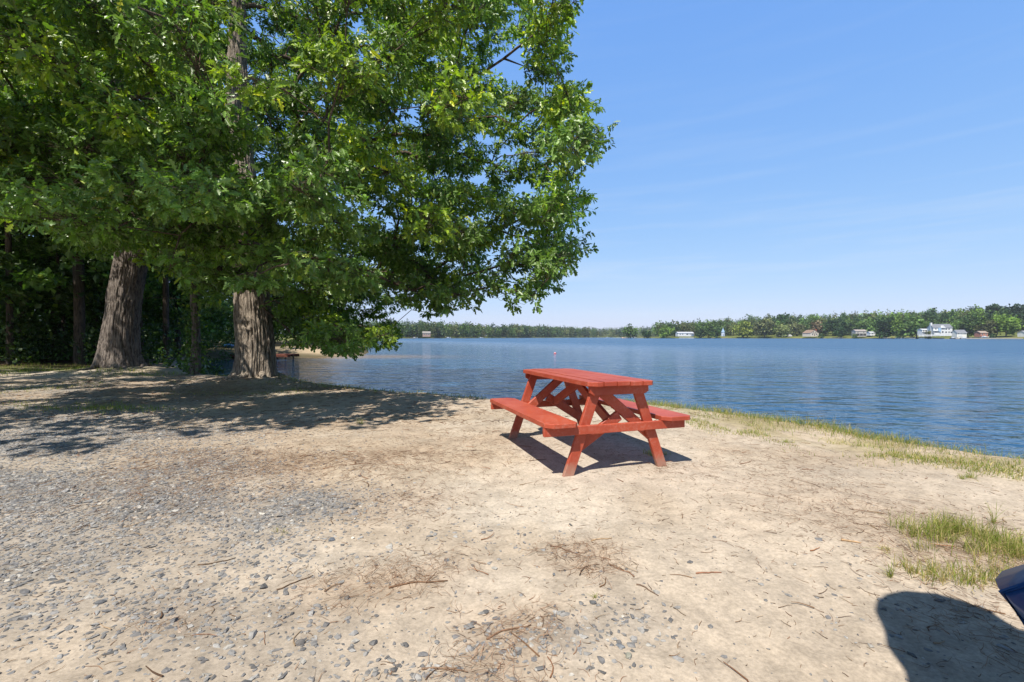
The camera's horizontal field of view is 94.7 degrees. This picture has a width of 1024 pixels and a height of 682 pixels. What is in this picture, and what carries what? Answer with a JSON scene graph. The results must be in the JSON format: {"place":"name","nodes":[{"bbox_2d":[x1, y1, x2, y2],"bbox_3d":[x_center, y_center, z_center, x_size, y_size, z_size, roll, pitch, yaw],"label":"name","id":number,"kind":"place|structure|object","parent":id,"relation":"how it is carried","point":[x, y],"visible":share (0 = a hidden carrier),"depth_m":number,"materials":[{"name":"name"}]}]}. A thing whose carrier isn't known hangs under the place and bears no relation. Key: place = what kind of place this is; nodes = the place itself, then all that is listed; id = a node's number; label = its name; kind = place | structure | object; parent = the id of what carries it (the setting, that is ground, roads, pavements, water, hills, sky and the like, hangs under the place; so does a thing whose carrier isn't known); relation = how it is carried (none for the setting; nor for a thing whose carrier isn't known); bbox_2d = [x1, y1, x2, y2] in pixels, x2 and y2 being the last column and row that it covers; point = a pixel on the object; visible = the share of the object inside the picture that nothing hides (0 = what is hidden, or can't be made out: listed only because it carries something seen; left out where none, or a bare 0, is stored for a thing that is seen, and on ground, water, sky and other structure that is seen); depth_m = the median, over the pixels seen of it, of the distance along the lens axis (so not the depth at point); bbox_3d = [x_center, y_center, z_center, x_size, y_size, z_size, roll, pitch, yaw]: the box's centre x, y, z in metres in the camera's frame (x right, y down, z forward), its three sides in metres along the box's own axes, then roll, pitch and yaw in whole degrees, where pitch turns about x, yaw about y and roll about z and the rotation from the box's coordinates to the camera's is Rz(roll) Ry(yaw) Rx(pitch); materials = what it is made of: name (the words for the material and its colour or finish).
{"place":"outdoors","nodes":[
{"label":"outdoors","id":0,"kind":"place"},
{"bbox_2d":[0,326,1023,681],"bbox_3d":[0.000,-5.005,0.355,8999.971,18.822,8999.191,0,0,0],"label":"ground","id":1,"kind":"structure","parent":0,"point":[804,644],"depth_m":2.48,"materials":[{"name":"beige sand"}]},
{"bbox_2d":[0,273,18,326],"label":"forest tree","id":2,"kind":"object","parent":1,"relation":"on","point":[1,320],"visible":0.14,"depth_m":17.72,"materials":[{"name":"green plant"}]},
{"bbox_2d":[0,233,36,256],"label":"forest tree","id":3,"kind":"object","parent":1,"relation":"on","point":[3,239],"visible":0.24,"depth_m":19.33,"materials":[{"name":"green plant"}]},
{"bbox_2d":[3,251,66,272],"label":"forest tree","id":4,"kind":"object","parent":1,"relation":"on","point":[53,258],"visible":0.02,"depth_m":21.13,"materials":[{"name":"green plant"}]},
{"bbox_2d":[0,226,91,346],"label":"forest tree","id":5,"kind":"object","parent":1,"relation":"on","point":[39,260],"visible":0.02,"depth_m":23.64,"materials":[{"name":"green plant"}]},
{"bbox_2d":[0,222,103,345],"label":"forest tree","id":6,"kind":"object","parent":1,"relation":"on","point":[25,262],"visible":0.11,"depth_m":19.61,"materials":[{"name":"green plant"}]},
{"bbox_2d":[0,218,106,359],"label":"forest tree","id":7,"kind":"object","parent":1,"relation":"on","point":[43,245],"visible":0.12,"depth_m":19.64,"materials":[{"name":"green plant"}]},
{"bbox_2d":[1,81,109,352],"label":"forest tree","id":8,"kind":"object","parent":1,"relation":"on","point":[21,282],"visible":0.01,"depth_m":20.43,"materials":[{"name":"green plant"}]},
{"bbox_2d":[0,90,156,356],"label":"forest tree","id":9,"kind":"object","parent":1,"relation":"on","point":[50,300],"depth_m":20.84,"materials":[{"name":"green plant"}]},
{"bbox_2d":[0,45,161,363],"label":"forest tree","id":10,"kind":"object","parent":1,"relation":"on","point":[36,280],"visible":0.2,"depth_m":17.49,"materials":[{"name":"green plant"}]},
{"bbox_2d":[3,258,174,339],"bbox_3d":[-19.341,-2.943,22.172,5.835,8.028,6.680,0,1,12],"label":"forest tree","id":11,"kind":"object","parent":1,"relation":"on","point":[53,263],"visible":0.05,"depth_m":20.09,"materials":[{"name":"green plant"}]},
{"bbox_2d":[32,253,169,332],"bbox_3d":[-21.624,-2.593,25.095,5.875,7.061,5.132,0,1,-14],"label":"forest tree","id":12,"kind":"object","parent":1,"relation":"on","point":[72,320],"visible":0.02,"depth_m":25.31,"materials":[{"name":"green plant"}]},
{"bbox_2d":[95,599,106,604],"bbox_3d":[-1.707,1.082,1.960,0.032,0.018,0.036,0,1,40],"label":"rock","id":13,"kind":"object","parent":1,"relation":"on","point":[101,601],"visible":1,"depth_m":1.95,"materials":[{"name":"grey stone"}]},
{"bbox_2d":[0,219,211,357],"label":"forest tree","id":14,"kind":"object","parent":1,"relation":"on","point":[102,281],"visible":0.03,"depth_m":18.96,"materials":[{"name":"green plant"}]},
{"bbox_2d":[47,100,181,319],"bbox_3d":[-21.660,-8.624,27.928,11.594,19.188,13.811,0,1,22],"label":"forest tree","id":15,"kind":"object","parent":1,"relation":"on","point":[155,272],"visible":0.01,"depth_m":27.77,"materials":[{"name":"green plant"}]},
{"bbox_2d":[17,243,215,360],"bbox_3d":[-17.262,-2.831,21.046,6.579,7.907,5.747,0,0,0],"label":"forest tree","id":16,"kind":"object","parent":1,"relation":"on","point":[173,293],"visible":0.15,"depth_m":20.69,"materials":[{"name":"green plant"}]},
{"bbox_2d":[0,311,234,375],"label":"undergrowth","id":17,"kind":"object","parent":1,"relation":"on","point":[36,347],"visible":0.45,"depth_m":18.73,"materials":[{"name":"green plant"}]},
{"bbox_2d":[0,0,262,364],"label":"forest tree","id":18,"kind":"object","parent":1,"relation":"on","point":[74,270],"visible":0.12,"depth_m":18.04,"materials":[{"name":"green plant"}]},
{"bbox_2d":[0,362,312,413],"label":"grass","id":19,"kind":"structure","parent":1,"relation":"on","point":[69,368],"depth_m":10.47,"materials":[{"name":"green plant"}]},
{"bbox_2d":[146,273,189,336],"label":"forest tree","id":20,"kind":"object","parent":1,"relation":"on","point":[169,305],"depth_m":27.64,"materials":[{"name":"green plant"}]},
{"bbox_2d":[86,4,265,362],"bbox_3d":[-14.035,-6.448,20.122,13.408,15.164,9.817,0,0,0],"label":"forest tree","id":21,"kind":"object","parent":1,"relation":"on","point":[166,302],"visible":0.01,"depth_m":19.89,"materials":[{"name":"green plant"}]},
{"bbox_2d":[26,93,332,345],"bbox_3d":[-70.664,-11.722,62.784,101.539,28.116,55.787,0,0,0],"label":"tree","id":22,"kind":"object","parent":1,"relation":"on","point":[230,318],"visible":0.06,"depth_m":55.20,"materials":[{"name":"green plant"}]},
{"bbox_2d":[142,237,225,355],"bbox_3d":[-19.119,-2.646,26.700,5.392,7.419,6.173,0,1,-26],"label":"forest tree","id":23,"kind":"object","parent":1,"relation":"on","point":[212,334],"visible":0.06,"depth_m":25.99,"materials":[{"name":"green plant"}]},
{"bbox_2d":[0,0,370,371],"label":"oak tree","id":24,"kind":"object","parent":1,"relation":"on","point":[110,112],"visible":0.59,"depth_m":6.44,"materials":[{"name":"green plant"}]},
{"bbox_2d":[155,279,232,342],"bbox_3d":[-28.351,-7.806,38.754,10.308,17.060,12.280,0,1,9],"label":"forest tree","id":25,"kind":"object","parent":1,"relation":"on","point":[209,306],"depth_m":39.84,"materials":[{"name":"green plant"}]},
{"bbox_2d":[175,258,213,374],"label":"vine covered tree","id":26,"kind":"object","parent":1,"relation":"on","point":[194,354],"visible":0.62,"depth_m":14.11,"materials":[{"name":"green plant"}]},
{"bbox_2d":[170,295,233,353],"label":"forest tree","id":27,"kind":"object","parent":1,"relation":"on","point":[215,335],"visible":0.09,"depth_m":32.56,"materials":[{"name":"green plant"}]},
{"bbox_2d":[143,86,271,358],"bbox_3d":[-16.165,-6.676,25.119,9.393,15.546,11.190,0,0,2],"label":"forest tree","id":28,"kind":"object","parent":1,"relation":"on","point":[212,320],"visible":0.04,"depth_m":23.90,"materials":[{"name":"green plant"}]},
{"bbox_2d":[277,575,312,589],"bbox_3d":[-0.987,1.101,2.150,0.012,0.013,0.162,0,1,44],"label":"stick","id":29,"kind":"object","parent":1,"relation":"on","point":[293,582],"visible":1,"depth_m":2.14,"materials":[{"name":"brown wood"}]},
{"bbox_2d":[295,639,305,645],"bbox_3d":[-0.764,1.089,1.704,0.026,0.020,0.028,0,1,21],"label":"rock","id":30,"kind":"object","parent":1,"relation":"on","point":[299,642],"visible":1,"depth_m":1.70,"materials":[{"name":"grey stone"}]},
{"bbox_2d":[0,0,619,382],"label":"oak tree","id":31,"kind":"object","parent":1,"relation":"on","point":[265,255],"visible":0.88,"depth_m":7.82,"materials":[{"name":"green plant"}]},
{"bbox_2d":[389,571,447,588],"bbox_3d":[-0.426,1.090,2.155,0.263,0.035,0.067,0,1,-9],"label":"stick","id":32,"kind":"object","parent":1,"relation":"on","point":[397,585],"visible":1,"depth_m":2.13,"materials":[{"name":"brown wood"}]},
{"bbox_2d":[311,316,532,337],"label":"woods","id":33,"kind":"object","parent":1,"relation":"on","point":[442,330],"visible":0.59,"depth_m":631.45,"materials":[{"name":"green plant"}]},
{"bbox_2d":[422,331,430,336],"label":"pink house","id":34,"kind":"structure","parent":1,"relation":"on","point":[426,333],"depth_m":552.99,"materials":[{"name":"paint"}]},
{"bbox_2d":[422,667,467,672],"bbox_3d":[-0.227,1.112,1.598,0.162,0.012,0.021,0,1,7],"label":"stick","id":35,"kind":"object","parent":1,"relation":"on","point":[425,668],"visible":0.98,"depth_m":1.60,"materials":[{"name":"brown wood"}]},
{"bbox_2d":[486,624,530,639],"bbox_3d":[-0.014,1.101,1.796,0.182,0.018,0.028,0,1,-22],"label":"stick","id":36,"kind":"object","parent":1,"relation":"on","point":[490,636],"visible":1,"depth_m":1.80,"materials":[{"name":"brown wood"}]},
{"bbox_2d":[0,372,1023,681],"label":"twig litter","id":37,"kind":"object","parent":1,"relation":"on","point":[398,464],"visible":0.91,"depth_m":3.15,"materials":[{"name":"brown wood"}]},
{"bbox_2d":[507,323,661,337],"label":"woods","id":38,"kind":"object","parent":1,"relation":"on","point":[546,331],"visible":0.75,"depth_m":1024.85,"materials":[{"name":"green plant"}]},
{"bbox_2d":[490,368,689,476],"bbox_3d":[0.645,0.716,4.589,1.340,0.794,1.638,0,1,-18],"label":"picnic table","id":39,"kind":"object","parent":1,"relation":"on","point":[603,389],"visible":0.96,"depth_m":4.00,"materials":[{"name":"red paint"}]},
{"bbox_2d":[616,643,624,648],"bbox_3d":[0.390,1.094,1.694,0.035,0.016,0.022,0,1,41],"label":"rock","id":40,"kind":"object","parent":1,"relation":"on","point":[620,645],"visible":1,"depth_m":1.69,"materials":[{"name":"grey stone"}]},
{"bbox_2d":[625,652,631,658],"bbox_3d":[0.405,1.092,1.638,0.025,0.015,0.029,0,0,0],"label":"rock","id":41,"kind":"object","parent":1,"relation":"on","point":[628,655],"visible":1,"depth_m":1.63,"materials":[{"name":"beige stone"}]},
{"bbox_2d":[621,323,637,337],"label":"shore tree","id":42,"kind":"object","parent":1,"relation":"on","point":[628,331],"visible":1,"depth_m":594.41,"materials":[{"name":"green plant"}]},
{"bbox_2d":[642,330,651,337],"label":"shore tree","id":43,"kind":"object","parent":1,"relation":"on","point":[646,334],"visible":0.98,"depth_m":589.62,"materials":[{"name":"green plant"}]},
{"bbox_2d":[636,584,658,595],"bbox_3d":[0.596,1.089,2.072,0.018,0.011,0.112,0,1,-43],"label":"stick","id":44,"kind":"object","parent":1,"relation":"on","point":[647,588],"visible":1,"depth_m":2.08,"materials":[{"name":"brown wood"}]},
{"bbox_2d":[658,324,674,337],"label":"shore tree","id":45,"kind":"object","parent":1,"relation":"on","point":[664,331],"visible":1,"depth_m":589.44,"materials":[{"name":"green plant"}]},
{"bbox_2d":[675,332,693,335],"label":"long white house","id":46,"kind":"structure","parent":1,"relation":"on","point":[684,333],"depth_m":570.31,"materials":[{"name":"paint"}]},
{"bbox_2d":[694,321,708,337],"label":"shore tree","id":47,"kind":"object","parent":1,"relation":"on","point":[700,327],"visible":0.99,"depth_m":575.98,"materials":[{"name":"green plant"}]},
{"bbox_2d":[696,571,721,573],"bbox_3d":[0.917,1.081,2.203,0.122,0.008,0.014,0,0,-4],"label":"stick","id":48,"kind":"object","parent":1,"relation":"on","point":[707,572],"visible":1,"depth_m":2.20,"materials":[{"name":"brown wood"}]},
{"bbox_2d":[705,322,715,337],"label":"shore tree","id":49,"kind":"object","parent":1,"relation":"on","point":[711,330],"visible":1,"depth_m":574.39,"materials":[{"name":"green plant"}]},
{"bbox_2d":[712,326,720,337],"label":"shore tree","id":50,"kind":"object","parent":1,"relation":"on","point":[717,332],"visible":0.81,"depth_m":581.24,"materials":[{"name":"green plant"}]},
{"bbox_2d":[733,321,754,337],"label":"shore tree","id":51,"kind":"object","parent":1,"relation":"on","point":[743,328],"visible":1,"depth_m":568.10,"materials":[{"name":"green plant"}]},
{"bbox_2d":[752,316,776,337],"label":"shore tree","id":52,"kind":"object","parent":1,"relation":"on","point":[764,326],"visible":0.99,"depth_m":558.06,"materials":[{"name":"green plant"}]},
{"bbox_2d":[775,324,792,336],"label":"shore tree","id":53,"kind":"object","parent":1,"relation":"on","point":[783,330],"visible":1,"depth_m":553.41,"materials":[{"name":"green plant"}]},
{"bbox_2d":[774,312,795,323],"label":"shore tree","id":54,"kind":"object","parent":1,"relation":"on","point":[782,318],"visible":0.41,"depth_m":596.12,"materials":[{"name":"green plant"}]},
{"bbox_2d":[788,322,805,335],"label":"shore tree","id":55,"kind":"object","parent":1,"relation":"on","point":[796,329],"visible":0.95,"depth_m":561.69,"materials":[{"name":"green plant"}]},
{"bbox_2d":[802,329,818,336],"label":"gabled cottage","id":56,"kind":"structure","parent":1,"relation":"on","point":[810,333],"depth_m":527.96,"materials":[{"name":"paint"}]},
{"bbox_2d":[808,320,826,332],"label":"shore tree","id":57,"kind":"object","parent":1,"relation":"on","point":[815,325],"visible":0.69,"depth_m":560.92,"materials":[{"name":"green plant"}]},
{"bbox_2d":[820,319,849,335],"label":"shore tree","id":58,"kind":"object","parent":1,"relation":"on","point":[829,324],"visible":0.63,"depth_m":539.74,"materials":[{"name":"green plant"}]},
{"bbox_2d":[651,304,1023,336],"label":"woods","id":59,"kind":"object","parent":1,"relation":"on","point":[727,325],"visible":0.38,"depth_m":589.08,"materials":[{"name":"green plant"}]},
{"bbox_2d":[832,326,848,336],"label":"shore tree","id":60,"kind":"object","parent":1,"relation":"on","point":[840,331],"visible":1,"depth_m":510.39,"materials":[{"name":"green plant"}]},
{"bbox_2d":[841,539,860,542],"bbox_3d":[1.825,1.076,2.539,0.092,0.012,0.014,0,1,21],"label":"stick","id":61,"kind":"object","parent":1,"relation":"on","point":[849,540],"visible":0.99,"depth_m":2.54,"materials":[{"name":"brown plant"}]},
{"bbox_2d":[852,330,866,336],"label":"grey porch house","id":62,"kind":"structure","parent":1,"relation":"on","point":[861,333],"depth_m":491.59,"materials":[{"name":"paint"}]},
{"bbox_2d":[856,318,875,336],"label":"shore tree","id":63,"kind":"object","parent":1,"relation":"on","point":[867,325],"visible":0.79,"depth_m":502.56,"materials":[{"name":"green plant"}]},
{"bbox_2d":[866,332,874,335],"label":"white house","id":64,"kind":"structure","parent":1,"relation":"on","point":[870,333],"depth_m":477.82,"materials":[{"name":"paint"}]},
{"bbox_2d":[875,543,890,553],"bbox_3d":[1.944,1.079,2.441,0.133,0.045,0.128,0,1,34],"label":"grass tuft","id":65,"kind":"object","parent":1,"relation":"on","point":[888,549],"visible":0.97,"depth_m":2.47,"materials":[{"name":"plant"}]},
{"bbox_2d":[873,317,894,338],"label":"shore tree","id":66,"kind":"object","parent":1,"relation":"on","point":[882,326],"visible":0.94,"depth_m":461.06,"materials":[{"name":"green plant"}]},
{"bbox_2d":[880,561,904,577],"bbox_3d":[1.775,1.063,2.204,0.146,0.084,0.127,0,1,29],"label":"grass tuft","id":67,"kind":"object","parent":1,"relation":"on","point":[891,574],"visible":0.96,"depth_m":2.21,"materials":[{"name":"green plant"}]},
{"bbox_2d":[889,316,906,337],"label":"shore tree","id":68,"kind":"object","parent":1,"relation":"on","point":[897,329],"visible":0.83,"depth_m":450.13,"materials":[{"name":"green plant"}]},
{"bbox_2d":[898,316,929,338],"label":"shore tree","id":69,"kind":"object","parent":1,"relation":"on","point":[914,324],"visible":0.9,"depth_m":437.23,"materials":[{"name":"green plant"}]},
{"bbox_2d":[882,550,947,576],"bbox_3d":[1.928,1.056,2.243,0.252,0.098,0.313,0,1,-43],"label":"grass tuft","id":70,"kind":"object","parent":1,"relation":"on","point":[910,568],"visible":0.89,"depth_m":2.25,"materials":[{"name":"plant"}]},
{"bbox_2d":[917,329,926,334],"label":"white cottage wing","id":71,"kind":"structure","parent":1,"relation":"on","point":[921,331],"depth_m":408.22,"materials":[{"name":"white paint"}]},
{"bbox_2d":[924,331,931,338],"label":"shore tree","id":72,"kind":"object","parent":1,"relation":"on","point":[929,334],"visible":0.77,"depth_m":397.46,"materials":[{"name":"green plant"}]},
{"bbox_2d":[922,309,938,322],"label":"shore tree","id":73,"kind":"object","parent":1,"relation":"on","point":[932,312],"visible":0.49,"depth_m":486.59,"materials":[{"name":"green plant"}]},
{"bbox_2d":[921,334,951,336],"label":"white fence","id":74,"kind":"object","parent":1,"relation":"on","point":[927,335],"visible":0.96,"depth_m":388.30,"materials":[{"name":"paint"}]},
{"bbox_2d":[927,323,952,335],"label":"white house","id":75,"kind":"structure","parent":1,"relation":"on","point":[943,329],"depth_m":396.69,"materials":[{"name":"paint"}]},
{"bbox_2d":[864,523,1023,563],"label":"grass tuft","id":76,"kind":"object","parent":1,"relation":"on","point":[988,545],"visible":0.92,"depth_m":2.44,"materials":[{"name":"green plant"}]},
{"bbox_2d":[870,507,1018,545],"bbox_3d":[2.494,1.030,2.677,0.780,0.150,0.603,0,0,0],"label":"grass tuft","id":77,"kind":"object","parent":1,"relation":"on","point":[944,528],"visible":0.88,"depth_m":2.67,"materials":[{"name":"green plant"}]},
{"bbox_2d":[941,321,959,330],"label":"shore tree","id":78,"kind":"object","parent":1,"relation":"on","point":[954,326],"visible":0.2,"depth_m":436.04,"materials":[{"name":"green plant"}]},
{"bbox_2d":[951,330,966,337],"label":"lakeside garage","id":79,"kind":"structure","parent":1,"relation":"on","point":[959,333],"depth_m":381.73,"materials":[{"name":"paint"}]},
{"bbox_2d":[902,548,1016,592],"bbox_3d":[2.156,1.061,2.169,0.738,0.122,0.403,0,0,0],"label":"grass tuft","id":80,"kind":"object","parent":1,"relation":"on","point":[981,576],"visible":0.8,"depth_m":2.18,"materials":[{"name":"green plant"}]},
{"bbox_2d":[953,472,979,480],"bbox_3d":[3.567,1.055,3.693,0.223,0.060,0.286,0,1,10],"label":"grass tuft","id":81,"kind":"object","parent":1,"relation":"on","point":[966,476],"visible":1,"depth_m":3.71,"materials":[{"name":"green plant"}]},
{"bbox_2d":[955,318,981,337],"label":"shore tree","id":82,"kind":"object","parent":1,"relation":"on","point":[967,327],"visible":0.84,"depth_m":399.23,"materials":[{"name":"green plant"}]},
{"bbox_2d":[974,331,987,336],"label":"brick house","id":83,"kind":"structure","parent":1,"relation":"on","point":[980,333],"depth_m":384.20,"materials":[{"name":"paint"}]},
{"bbox_2d":[971,319,1000,335],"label":"shore tree","id":84,"kind":"object","parent":1,"relation":"on","point":[988,327],"visible":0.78,"depth_m":389.24,"materials":[{"name":"green plant"}]},
{"bbox_2d":[956,338,1022,338],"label":"seawall","id":85,"kind":"object","parent":1,"relation":"on","point":[993,338],"visible":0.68,"depth_m":363.33,"materials":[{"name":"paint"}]},
{"bbox_2d":[955,513,1023,559],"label":"grass tuft","id":86,"kind":"object","parent":1,"relation":"on","point":[983,535],"visible":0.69,"depth_m":2.52,"materials":[{"name":"green plant"}]},
{"bbox_2d":[984,303,1001,316],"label":"shore tree","id":87,"kind":"object","parent":1,"relation":"on","point":[994,306],"visible":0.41,"depth_m":467.56,"materials":[{"name":"green plant"}]},
{"bbox_2d":[983,499,1015,522],"bbox_3d":[2.962,1.021,2.872,0.396,0.156,0.205,0,1,-29],"label":"grass tuft","id":88,"kind":"object","parent":1,"relation":"on","point":[993,518],"visible":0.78,"depth_m":2.84,"materials":[{"name":"green plant"}]},
{"bbox_2d":[992,314,1023,336],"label":"shore tree","id":89,"kind":"object","parent":1,"relation":"on","point":[1011,325],"visible":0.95,"depth_m":381.53,"materials":[{"name":"green plant"}]},
{"bbox_2d":[1001,303,1023,319],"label":"shore tree","id":90,"kind":"object","parent":1,"relation":"on","point":[1017,309],"visible":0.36,"depth_m":448.58,"materials":[{"name":"green plant"}]},
{"bbox_2d":[1017,331,1023,336],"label":"grey white house","id":91,"kind":"structure","parent":1,"relation":"on","point":[1020,333],"depth_m":372.63,"materials":[{"name":"paint"}]},
{"bbox_2d":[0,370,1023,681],"bbox_3d":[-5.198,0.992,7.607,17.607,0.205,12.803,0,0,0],"label":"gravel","id":92,"kind":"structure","parent":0,"point":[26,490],"depth_m":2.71,"materials":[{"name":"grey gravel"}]},
{"bbox_2d":[197,557,235,565],"bbox_3d":[-1.465,1.096,2.345,0.162,0.015,0.019,0,1,-36],"label":"stick","id":93,"kind":"object","parent":92,"relation":"on","point":[215,562],"visible":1,"depth_m":2.33,"materials":[{"name":"wood"}]},
{"bbox_2d":[29,0,1023,335],"label":"sky","id":94,"kind":"structure","parent":0,"point":[773,157],"materials":[{"name":"blue"}]},
{"bbox_2d":[202,338,1023,458],"bbox_3d":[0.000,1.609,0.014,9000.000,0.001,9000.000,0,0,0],"label":"water","id":95,"kind":"structure","parent":0,"point":[964,392],"depth_m":20.75,"materials":[{"name":"blue liquid"}]},
{"bbox_2d":[230,354,298,358],"bbox_3d":[-18.049,1.627,34.515,4.350,1.365,1.490,0,0,0],"label":"dock","id":96,"kind":"object","parent":95,"relation":"in","point":[281,355],"visible":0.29,"depth_m":33.81,"materials":[{"name":"brown wood"}]},
{"bbox_2d":[213,373,1023,486],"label":"shore grass","id":97,"kind":"structure","parent":0,"point":[817,424],"depth_m":5.11,"materials":[{"name":"green plant"}]},
{"bbox_2d":[995,564,1023,624],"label":"car","id":98,"kind":"object","parent":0,"point":[1010,583],"visible":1,"depth_m":1.21,"materials":[{"name":"paint"}]}
]}

